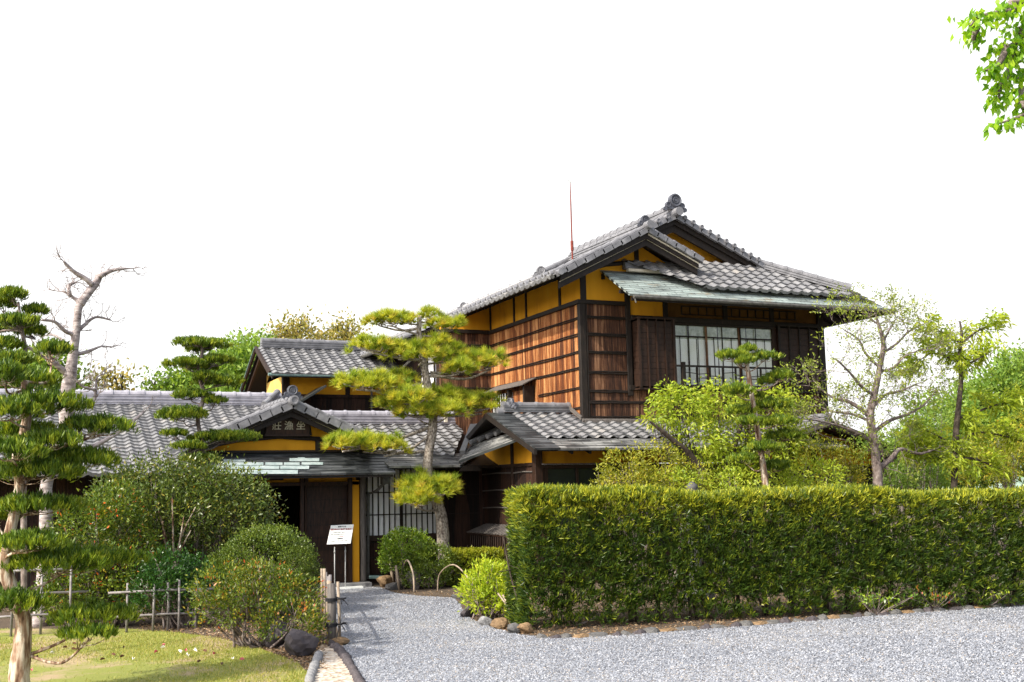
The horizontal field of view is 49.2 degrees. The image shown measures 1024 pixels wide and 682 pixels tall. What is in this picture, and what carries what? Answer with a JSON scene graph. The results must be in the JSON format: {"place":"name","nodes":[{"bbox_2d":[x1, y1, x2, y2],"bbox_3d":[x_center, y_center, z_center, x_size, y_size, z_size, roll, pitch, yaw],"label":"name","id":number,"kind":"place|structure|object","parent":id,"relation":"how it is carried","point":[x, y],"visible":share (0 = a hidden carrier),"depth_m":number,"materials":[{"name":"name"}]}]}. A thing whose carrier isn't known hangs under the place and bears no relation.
{"place":"outdoors","nodes":[
{"label":"outdoors","id":0,"kind":"place"},
{"bbox_2d":[0,627,306,681],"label":"lawn","id":1,"kind":"structure","parent":0,"point":[99,671],"depth_m":11.04,"materials":[{"name":"plant"}]},
{"bbox_2d":[0,284,73,588],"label":"pine","id":2,"kind":"object","parent":1,"relation":"on","point":[22,323],"visible":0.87,"depth_m":11.94,"materials":[{"name":"green plant"}]},
{"bbox_2d":[0,566,88,636],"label":"bamboo fence","id":3,"kind":"object","parent":1,"relation":"on","point":[41,614],"visible":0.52,"depth_m":13.71,"materials":[{"name":"beige wood"}]},
{"bbox_2d":[0,337,153,681],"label":"cloud pruned podocarp","id":4,"kind":"object","parent":1,"relation":"on","point":[25,450],"visible":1,"depth_m":9.53,"materials":[{"name":"green plant"}]},
{"bbox_2d":[304,674,314,681],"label":"edging stone","id":5,"kind":"object","parent":1,"relation":"on","point":[309,677],"visible":1,"depth_m":9.79,"materials":[{"name":"stone"}]},
{"bbox_2d":[0,500,1023,670],"bbox_3d":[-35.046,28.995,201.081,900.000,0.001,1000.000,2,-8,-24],"label":"ground","id":6,"kind":"structure","parent":0,"point":[4,623],"depth_m":14.55,"materials":[{"name":"soil"}]},
{"bbox_2d":[0,335,97,389],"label":"background tree","id":7,"kind":"object","parent":6,"relation":"on","point":[45,364],"visible":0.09,"depth_m":30.61,"materials":[{"name":"green plant"}]},
{"bbox_2d":[7,242,158,626],"bbox_3d":[-5.822,1.239,15.158,2.066,5.127,1.032,2,-8,-24],"label":"bare tree","id":8,"kind":"object","parent":6,"relation":"on","point":[68,371],"visible":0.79,"depth_m":15.24,"materials":[{"name":"grey plant"}]},
{"bbox_2d":[29,473,178,626],"bbox_3d":[-5.279,2.696,14.414,1.890,1.987,1.326,2,-8,-24],"label":"spotted shrub","id":9,"kind":"object","parent":6,"relation":"on","point":[113,580],"visible":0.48,"depth_m":14.36,"materials":[{"name":"green plant"}]},
{"bbox_2d":[77,357,148,390],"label":"background tree","id":10,"kind":"object","parent":6,"relation":"on","point":[120,381],"visible":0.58,"depth_m":31.21,"materials":[{"name":"green plant"}]},
{"bbox_2d":[126,365,190,390],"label":"background tree","id":11,"kind":"object","parent":6,"relation":"on","point":[155,386],"visible":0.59,"depth_m":31.68,"materials":[{"name":"green plant"}]},
{"bbox_2d":[108,580,213,632],"bbox_3d":[-4.335,3.269,13.806,1.248,0.623,0.071,1,-8,-16],"label":"bamboo fence","id":12,"kind":"object","parent":6,"relation":"on","point":[168,613],"visible":0.8,"depth_m":13.80,"materials":[{"name":"beige wood"}]},
{"bbox_2d":[119,542,224,628],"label":"dark bush","id":13,"kind":"object","parent":6,"relation":"on","point":[174,575],"visible":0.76,"depth_m":14.02,"materials":[{"name":"green plant"}]},
{"bbox_2d":[78,445,288,616],"bbox_3d":[-4.515,2.627,15.623,3.007,2.402,1.692,2,-8,-24],"label":"broadleaf shrub","id":14,"kind":"object","parent":6,"relation":"on","point":[211,501],"visible":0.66,"depth_m":15.54,"materials":[{"name":"green plant"}]},
{"bbox_2d":[153,334,261,547],"bbox_3d":[-4.621,1.496,16.799,1.577,3.211,1.072,4,-9,-34],"label":"cloud pruned pine","id":15,"kind":"object","parent":6,"relation":"on","point":[201,367],"visible":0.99,"depth_m":16.68,"materials":[{"name":"green plant"}]},
{"bbox_2d":[156,323,278,391],"bbox_3d":[-8.175,2.680,31.851,3.993,6.693,3.454,2,-8,-24],"label":"background tree","id":16,"kind":"object","parent":6,"relation":"on","point":[242,353],"visible":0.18,"depth_m":31.48,"materials":[{"name":"green plant"}]},
{"bbox_2d":[140,622,327,668],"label":"leaf litter","id":17,"kind":"object","parent":6,"relation":"on","point":[295,659],"visible":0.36,"depth_m":12.98,"materials":[{"name":"plant"}]},
{"bbox_2d":[200,323,268,352],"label":"background tree","id":18,"kind":"object","parent":6,"relation":"on","point":[251,329],"visible":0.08,"depth_m":33.75,"materials":[{"name":"green plant"}]},
{"bbox_2d":[179,554,333,648],"bbox_3d":[-2.763,2.855,12.281,1.684,1.006,1.132,-2,-8,4],"label":"azalea","id":19,"kind":"object","parent":6,"relation":"on","point":[219,596],"visible":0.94,"depth_m":12.14,"materials":[{"name":"green plant"}]},
{"bbox_2d":[199,520,324,619],"bbox_3d":[-3.410,3.107,15.267,1.788,1.317,1.389,2,-8,-24],"label":"round bush","id":20,"kind":"object","parent":6,"relation":"on","point":[309,557],"visible":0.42,"depth_m":15.12,"materials":[{"name":"green plant"}]},
{"bbox_2d":[265,621,290,647],"bbox_3d":[-2.541,3.207,12.166,0.314,0.314,0.273,2,-8,-24],"label":"boulder","id":21,"kind":"object","parent":6,"relation":"on","point":[277,632],"visible":0.56,"depth_m":12.07,"materials":[{"name":"stone"}]},
{"bbox_2d":[258,305,338,339],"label":"background tree","id":22,"kind":"object","parent":6,"relation":"on","point":[293,332],"visible":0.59,"depth_m":36.47,"materials":[{"name":"green plant"}]},
{"bbox_2d":[284,628,318,656],"bbox_3d":[-2.157,3.107,11.456,0.386,0.319,0.322,2,-8,-24],"label":"boulder","id":23,"kind":"object","parent":6,"relation":"on","point":[299,643],"visible":0.95,"depth_m":11.34,"materials":[{"name":"grey stone"}]},
{"bbox_2d":[320,568,347,645],"bbox_3d":[-2.275,3.164,13.680,0.249,0.710,3.306,1,-8,-14],"label":"bamboo fence","id":24,"kind":"object","parent":6,"relation":"on","point":[331,599],"visible":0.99,"depth_m":12.17,"materials":[{"name":"beige wood"}]},
{"bbox_2d":[315,644,353,681],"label":"drain channel","id":25,"kind":"object","parent":6,"relation":"on","point":[336,671],"visible":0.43,"depth_m":10.41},
{"bbox_2d":[309,662,319,668],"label":"edging stone","id":26,"kind":"object","parent":25,"relation":"on","point":[316,664],"visible":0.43,"depth_m":10.52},
{"bbox_2d":[324,637,349,644],"bbox_3d":[-1.909,3.272,12.153,0.282,0.112,0.184,-1,-8,-3],"label":"rock","id":27,"kind":"object","parent":25,"relation":"on","point":[342,640],"visible":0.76,"depth_m":12.11,"materials":[{"name":"stone"}]},
{"bbox_2d":[315,303,378,340],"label":"background tree","id":28,"kind":"object","parent":6,"relation":"on","point":[345,334],"visible":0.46,"depth_m":37.67,"materials":[{"name":"green plant"}]},
{"bbox_2d":[376,575,392,586],"bbox_3d":[-2.221,4.203,19.481,0.284,0.236,0.241,2,-8,-24],"label":"rock","id":29,"kind":"object","parent":6,"relation":"on","point":[383,581],"visible":0.86,"depth_m":19.42,"materials":[{"name":"stone"}]},
{"bbox_2d":[385,582,402,589],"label":"rock","id":30,"kind":"object","parent":6,"relation":"on","point":[392,586],"visible":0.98,"depth_m":18.80,"materials":[{"name":"grey stone"}]},
{"bbox_2d":[395,565,400,589],"bbox_3d":[-1.927,3.984,18.803,0.106,0.417,0.044,2,-8,-24],"label":"bamboo stake","id":31,"kind":"object","parent":6,"relation":"on","point":[397,577],"visible":0.93,"depth_m":18.79,"materials":[{"name":"wood"}]},
{"bbox_2d":[375,525,438,588],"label":"round bush","id":32,"kind":"object","parent":6,"relation":"on","point":[387,549],"visible":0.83,"depth_m":18.97,"materials":[{"name":"green plant"}]},
{"bbox_2d":[400,559,414,591],"bbox_3d":[-1.746,3.909,18.663,0.032,0.518,0.755,2,-8,-23],"label":"bamboo hoop","id":33,"kind":"object","parent":6,"relation":"on","point":[407,560],"visible":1,"depth_m":18.46,"materials":[{"name":"wood"}]},
{"bbox_2d":[406,568,421,589],"bbox_3d":[-1.650,4.035,18.799,0.284,0.420,0.182,-1,-8,-2],"label":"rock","id":34,"kind":"object","parent":6,"relation":"on","point":[410,581],"visible":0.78,"depth_m":18.74,"materials":[{"name":"stone"}]},
{"bbox_2d":[319,301,511,570],"bbox_3d":[-1.642,1.629,19.789,3.693,4.843,1.814,2,-8,-24],"label":"garden pine","id":35,"kind":"object","parent":6,"relation":"on","point":[444,401],"visible":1,"depth_m":19.78,"materials":[{"name":"green plant"}]},
{"bbox_2d":[399,539,466,588],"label":"round bush","id":36,"kind":"object","parent":6,"relation":"on","point":[431,577],"visible":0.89,"depth_m":18.92,"materials":[{"name":"green plant"}]},
{"bbox_2d":[0,193,896,607],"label":"wooden house","id":37,"kind":"structure","parent":6,"relation":"on","point":[600,337],"depth_m":20.73,"materials":[{"name":"brown wood"}]},
{"bbox_2d":[264,419,309,435],"bbox_3d":[-3.902,1.488,19.518,0.840,0.350,0.110,2,-8,-24],"label":"name board","id":38,"kind":"object","parent":37,"relation":"attached to","point":[293,427],"visible":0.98,"depth_m":19.50,"materials":[{"name":"wood"}]},
{"bbox_2d":[307,485,346,583],"bbox_3d":[-3.236,3.460,19.850,0.880,1.780,0.060,2,-8,-24],"label":"sliding door","id":39,"kind":"structure","parent":37,"relation":"in","point":[318,500],"depth_m":19.81,"materials":[{"name":"wood"}]},
{"bbox_2d":[366,469,438,540],"bbox_3d":[-2.048,2.987,20.591,1.500,1.340,0.080,2,-8,-24],"label":"window","id":40,"kind":"structure","parent":37,"relation":"in","point":[385,516],"depth_m":20.52,"materials":[{"name":"paper"}]},
{"bbox_2d":[420,356,435,395],"bbox_3d":[-1.823,0.929,24.318,0.060,1.205,0.900,2,-8,-24],"label":"window","id":41,"kind":"structure","parent":37,"relation":"in","point":[432,367],"depth_m":24.18,"materials":[{"name":"paper"}]},
{"bbox_2d":[492,393,512,412],"bbox_3d":[-0.168,1.531,23.207,0.170,0.850,0.865,2,-8,-24],"label":"window","id":42,"kind":"structure","parent":37,"relation":"in","point":[504,395],"depth_m":23.17,"materials":[{"name":"paper"}]},
{"bbox_2d":[568,179,573,258],"bbox_3d":[1.159,-2.345,21.828,0.081,1.681,0.081,-4,-8,20],"label":"lightning rod","id":43,"kind":"object","parent":37,"relation":"attached to","point":[572,245],"visible":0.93,"depth_m":21.80,"materials":[{"name":"orange paint"}]},
{"bbox_2d":[542,462,745,554],"bbox_3d":[3.079,2.982,20.273,5.620,1.565,0.200,2,-8,-24],"label":"window","id":44,"kind":"structure","parent":37,"relation":"in","point":[558,476],"depth_m":19.59,"materials":[{"name":"black glass"}]},
{"bbox_2d":[675,323,778,387],"bbox_3d":[4.088,0.291,21.530,2.460,1.215,0.090,2,-8,-24],"label":"window","id":45,"kind":"structure","parent":37,"relation":"in","point":[709,337],"depth_m":21.48,"materials":[{"name":"white glass"}]},
{"bbox_2d":[437,564,469,591],"bbox_3d":[-0.912,3.760,17.569,0.022,0.494,1.668,2,-8,-22],"label":"bamboo hoop","id":46,"kind":"object","parent":6,"relation":"on","point":[445,568],"visible":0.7,"depth_m":17.95,"materials":[{"name":"wood"}]},
{"bbox_2d":[451,593,462,598],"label":"rock","id":47,"kind":"object","parent":6,"relation":"on","point":[453,596],"visible":0.63,"depth_m":17.03,"materials":[{"name":"grey stone"}]},
{"bbox_2d":[460,606,476,616],"bbox_3d":[-0.566,3.547,14.594,0.275,0.184,0.136,4,-9,-35],"label":"rock","id":48,"kind":"object","parent":6,"relation":"on","point":[466,612],"visible":0.62,"depth_m":14.52,"materials":[{"name":"grey stone"}]},
{"bbox_2d":[443,543,503,585],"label":"clipped hedge","id":49,"kind":"object","parent":6,"relation":"on","point":[471,552],"visible":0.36,"depth_m":19.29,"materials":[{"name":"green plant"}]},
{"bbox_2d":[452,553,508,619],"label":"bright bush","id":50,"kind":"object","parent":6,"relation":"on","point":[489,581],"visible":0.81,"depth_m":14.19,"materials":[{"name":"green plant"}]},
{"bbox_2d":[478,616,491,625],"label":"rock","id":51,"kind":"object","parent":6,"relation":"on","point":[484,620],"visible":0.84,"depth_m":13.60,"materials":[{"name":"stone"}]},
{"bbox_2d":[490,617,508,628],"bbox_3d":[-0.149,3.365,13.307,0.226,0.142,0.168,-1,-8,-4],"label":"rock","id":52,"kind":"object","parent":6,"relation":"on","point":[500,623],"visible":0.98,"depth_m":13.25,"materials":[{"name":"stone"}]},
{"bbox_2d":[507,623,519,633],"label":"rock","id":53,"kind":"object","parent":6,"relation":"on","point":[512,628],"visible":0.85,"depth_m":12.79,"materials":[{"name":"grey stone"}]},
{"bbox_2d":[517,622,533,632],"bbox_3d":[0.147,3.301,12.830,0.204,0.136,0.157,2,-8,-24],"label":"rock","id":54,"kind":"object","parent":6,"relation":"on","point":[525,627],"visible":0.99,"depth_m":12.79,"materials":[{"name":"stone"}]},
{"bbox_2d":[537,633,547,637],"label":"edging stone","id":55,"kind":"object","parent":6,"relation":"on","point":[539,635],"visible":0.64,"depth_m":12.35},
{"bbox_2d":[549,634,560,638],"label":"edging stone","id":56,"kind":"object","parent":6,"relation":"on","point":[555,636],"visible":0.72,"depth_m":12.31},
{"bbox_2d":[561,633,571,637],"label":"edging stone","id":57,"kind":"object","parent":6,"relation":"on","point":[566,635],"visible":0.74,"depth_m":12.34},
{"bbox_2d":[572,633,588,637],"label":"edging stone","id":58,"kind":"object","parent":6,"relation":"on","point":[583,635],"visible":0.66,"depth_m":12.31,"materials":[{"name":"stone"}]},
{"bbox_2d":[552,606,608,625],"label":"plant","id":59,"kind":"object","parent":6,"relation":"on","point":[576,623],"visible":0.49,"depth_m":13.43,"materials":[{"name":"green plant"}]},
{"bbox_2d":[587,632,608,636],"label":"edging stone","id":60,"kind":"object","parent":6,"relation":"on","point":[598,634],"visible":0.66,"depth_m":12.38,"materials":[{"name":"stone"}]},
{"bbox_2d":[621,630,632,634],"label":"edging stone","id":61,"kind":"object","parent":6,"relation":"on","point":[624,632],"visible":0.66,"depth_m":12.45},
{"bbox_2d":[632,629,645,633],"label":"edging stone","id":62,"kind":"object","parent":6,"relation":"on","point":[640,631],"visible":0.66,"depth_m":12.52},
{"bbox_2d":[643,627,659,633],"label":"edging stone","id":63,"kind":"object","parent":6,"relation":"on","point":[649,630],"visible":0.64,"depth_m":12.59,"materials":[{"name":"stone"}]},
{"bbox_2d":[589,436,727,599],"bbox_3d":[2.215,2.580,16.504,2.391,2.424,1.258,2,-8,-24],"label":"tall shrub","id":64,"kind":"object","parent":6,"relation":"on","point":[638,473],"visible":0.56,"depth_m":16.43,"materials":[{"name":"green plant"}]},
{"bbox_2d":[659,628,677,631],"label":"edging stone","id":65,"kind":"object","parent":6,"relation":"on","point":[667,629],"visible":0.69,"depth_m":12.69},
{"bbox_2d":[676,626,697,630],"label":"edging stone","id":66,"kind":"object","parent":6,"relation":"on","point":[686,628],"visible":0.67,"depth_m":12.80,"materials":[{"name":"stone"}]},
{"bbox_2d":[676,482,714,601],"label":"hedge","id":67,"kind":"object","parent":6,"relation":"on","point":[693,486],"visible":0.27,"depth_m":16.03,"materials":[{"name":"plant"}]},
{"bbox_2d":[698,624,712,628],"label":"edging stone","id":68,"kind":"object","parent":6,"relation":"on","point":[705,626],"visible":0.68,"depth_m":12.86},
{"bbox_2d":[395,590,1019,636],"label":"leaf litter","id":69,"kind":"object","parent":6,"relation":"on","point":[700,620],"visible":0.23,"depth_m":13.85,"materials":[{"name":"plant"}]},
{"bbox_2d":[710,624,728,627],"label":"edging stone","id":70,"kind":"object","parent":6,"relation":"on","point":[717,626],"visible":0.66,"depth_m":12.89,"materials":[{"name":"stone"}]},
{"bbox_2d":[635,374,822,588],"bbox_3d":[3.545,2.255,18.291,3.620,3.479,1.582,2,-8,-24],"label":"broadleaf tree","id":71,"kind":"object","parent":6,"relation":"on","point":[716,447],"visible":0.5,"depth_m":18.10,"materials":[{"name":"green plant"}]},
{"bbox_2d":[693,596,767,618],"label":"plant","id":72,"kind":"object","parent":6,"relation":"on","point":[719,606],"visible":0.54,"depth_m":13.77,"materials":[{"name":"green plant"}]},
{"bbox_2d":[729,622,741,626],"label":"edging stone","id":73,"kind":"object","parent":6,"relation":"on","point":[736,624],"visible":0.64,"depth_m":12.97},
{"bbox_2d":[740,620,752,625],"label":"edging stone","id":74,"kind":"object","parent":6,"relation":"on","point":[746,623],"visible":0.63,"depth_m":13.03,"materials":[{"name":"stone"}]},
{"bbox_2d":[645,447,849,595],"bbox_3d":[3.616,2.717,16.892,3.721,2.201,1.051,2,-8,-24],"label":"tall shrub","id":75,"kind":"object","parent":6,"relation":"on","point":[788,482],"visible":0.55,"depth_m":17.06,"materials":[{"name":"green plant"}]},
{"bbox_2d":[494,480,1023,629],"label":"clipped hedge","id":76,"kind":"object","parent":6,"relation":"on","point":[525,569],"visible":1,"depth_m":13.78,"materials":[{"name":"green plant"}]},
{"bbox_2d":[714,342,806,520],"bbox_3d":[3.782,1.353,16.968,1.641,2.736,1.011,2,-8,-24],"label":"clipped pine","id":77,"kind":"object","parent":6,"relation":"on","point":[741,354],"visible":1,"depth_m":16.89,"materials":[{"name":"green plant"}]},
{"bbox_2d":[753,621,768,624],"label":"edging stone","id":78,"kind":"object","parent":6,"relation":"on","point":[760,622],"visible":0.68,"depth_m":13.12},
{"bbox_2d":[767,619,779,623],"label":"edging stone","id":79,"kind":"object","parent":6,"relation":"on","point":[773,621],"visible":0.64,"depth_m":13.18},
{"bbox_2d":[779,617,791,622],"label":"edging stone","id":80,"kind":"object","parent":6,"relation":"on","point":[784,620],"visible":0.55,"depth_m":13.22,"materials":[{"name":"stone"}]},
{"bbox_2d":[680,412,925,574],"bbox_3d":[4.912,3.035,22.337,4.824,2.921,4.370,2,-8,-24],"label":"gabled annex","id":81,"kind":"object","parent":6,"relation":"on","point":[833,431],"visible":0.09,"depth_m":20.99,"materials":[{"name":"grey tile"}]},
{"bbox_2d":[804,616,818,620],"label":"edging stone","id":82,"kind":"object","parent":6,"relation":"on","point":[812,618],"visible":0.61,"depth_m":13.37,"materials":[{"name":"stone"}]},
{"bbox_2d":[817,614,827,619],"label":"edging stone","id":83,"kind":"object","parent":6,"relation":"on","point":[822,617],"visible":0.61,"depth_m":13.43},
{"bbox_2d":[790,434,873,582],"bbox_3d":[5.335,2.754,18.474,1.635,2.457,1.012,2,-8,-24],"label":"tall shrub","id":84,"kind":"object","parent":6,"relation":"on","point":[838,451],"visible":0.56,"depth_m":18.48,"materials":[{"name":"green plant"}]},
{"bbox_2d":[827,614,839,618],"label":"edging stone","id":85,"kind":"object","parent":6,"relation":"on","point":[833,616],"visible":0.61,"depth_m":13.51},
{"bbox_2d":[838,614,853,618],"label":"edging stone","id":86,"kind":"object","parent":6,"relation":"on","point":[843,616],"visible":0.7,"depth_m":13.57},
{"bbox_2d":[864,611,876,615],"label":"edging stone","id":87,"kind":"object","parent":6,"relation":"on","point":[866,613],"visible":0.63,"depth_m":13.71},
{"bbox_2d":[774,280,979,520],"bbox_3d":[6.056,0.960,18.753,4.747,4.086,2.064,2,-8,-24],"label":"sparse tree","id":88,"kind":"object","parent":6,"relation":"on","point":[872,437],"visible":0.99,"depth_m":18.67,"materials":[{"name":"grey plant"}]},
{"bbox_2d":[851,585,917,613],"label":"plant","id":89,"kind":"object","parent":6,"relation":"on","point":[870,601],"visible":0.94,"depth_m":13.81,"materials":[{"name":"green plant"}]},
{"bbox_2d":[889,609,901,614],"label":"edging stone","id":90,"kind":"object","parent":6,"relation":"on","point":[896,611],"visible":0.68,"depth_m":13.84,"materials":[{"name":"stone"}]},
{"bbox_2d":[850,400,961,570],"bbox_3d":[7.468,2.582,20.425,2.626,3.219,1.642,2,-8,-24],"label":"tall shrub","id":91,"kind":"object","parent":6,"relation":"on","point":[918,484],"visible":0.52,"depth_m":20.40,"materials":[{"name":"green plant"}]},
{"bbox_2d":[901,610,914,612],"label":"edging stone","id":92,"kind":"object","parent":6,"relation":"on","point":[906,611],"visible":0.63,"depth_m":13.94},
{"bbox_2d":[923,606,932,611],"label":"edging stone","id":93,"kind":"object","parent":6,"relation":"on","point":[927,609],"visible":0.55,"depth_m":14.03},
{"bbox_2d":[902,579,956,609],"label":"plant","id":94,"kind":"object","parent":6,"relation":"on","point":[933,599],"visible":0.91,"depth_m":14.05,"materials":[{"name":"green plant"}]},
{"bbox_2d":[887,446,974,521],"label":"background tree","id":95,"kind":"object","parent":6,"relation":"on","point":[945,484],"visible":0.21,"depth_m":25.66,"materials":[{"name":"green plant"}]},
{"bbox_2d":[878,377,992,541],"bbox_3d":[11.616,3.231,30.611,4.780,4.428,3.297,2,-8,-24],"label":"background tree","id":96,"kind":"object","parent":6,"relation":"on","point":[941,422],"visible":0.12,"depth_m":30.10,"materials":[{"name":"green plant"}]},
{"bbox_2d":[933,607,945,610],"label":"edging stone","id":97,"kind":"object","parent":6,"relation":"on","point":[939,609],"visible":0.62,"depth_m":14.09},
{"bbox_2d":[946,607,963,610],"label":"edging stone","id":98,"kind":"object","parent":6,"relation":"on","point":[955,608],"visible":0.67,"depth_m":14.15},
{"bbox_2d":[891,307,1023,508],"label":"broadleaf tree","id":99,"kind":"object","parent":6,"relation":"on","point":[962,361],"visible":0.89,"depth_m":19.73,"materials":[{"name":"green plant"}]},
{"bbox_2d":[959,605,974,608],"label":"edging stone","id":100,"kind":"object","parent":6,"relation":"on","point":[967,607],"visible":0.63,"depth_m":14.22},
{"bbox_2d":[932,337,1023,519],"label":"background tree","id":101,"kind":"object","parent":6,"relation":"on","point":[1007,371],"visible":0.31,"depth_m":32.42,"materials":[{"name":"green plant"}]},
{"bbox_2d":[946,405,1023,557],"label":"tall shrub","id":102,"kind":"object","parent":6,"relation":"on","point":[1019,451],"visible":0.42,"depth_m":22.19,"materials":[{"name":"green plant"}]},
{"bbox_2d":[969,583,1009,605],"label":"plant","id":103,"kind":"object","parent":6,"relation":"on","point":[982,597],"visible":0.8,"depth_m":14.29,"materials":[{"name":"green plant"}]},
{"bbox_2d":[991,603,1005,607],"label":"edging stone","id":104,"kind":"object","parent":6,"relation":"on","point":[996,605],"visible":0.54,"depth_m":14.38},
{"bbox_2d":[0,0,1023,463],"label":"sky","id":105,"kind":"structure","parent":0,"point":[264,157],"materials":[{"name":"white"}]},
{"bbox_2d":[336,586,1023,681],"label":"gravel drive","id":106,"kind":"structure","parent":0,"point":[529,637],"depth_m":11.61,"materials":[{"name":"gravel"}]},
{"bbox_2d":[327,524,362,589],"bbox_3d":[-2.917,3.719,19.235,0.708,1.091,0.194,2,-8,-24],"label":"information sign","id":107,"kind":"object","parent":106,"relation":"on","point":[340,534],"visible":1,"depth_m":19.24,"materials":[{"name":"metal"}]},
{"bbox_2d":[947,0,1023,141],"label":"overhanging tree","id":108,"kind":"object","parent":106,"relation":"on","point":[1011,56],"visible":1,"depth_m":7.20,"materials":[{"name":"green plant"}]},
{"bbox_2d":[889,467,1023,489],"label":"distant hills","id":109,"kind":"structure","parent":0,"point":[1018,484],"depth_m":152.73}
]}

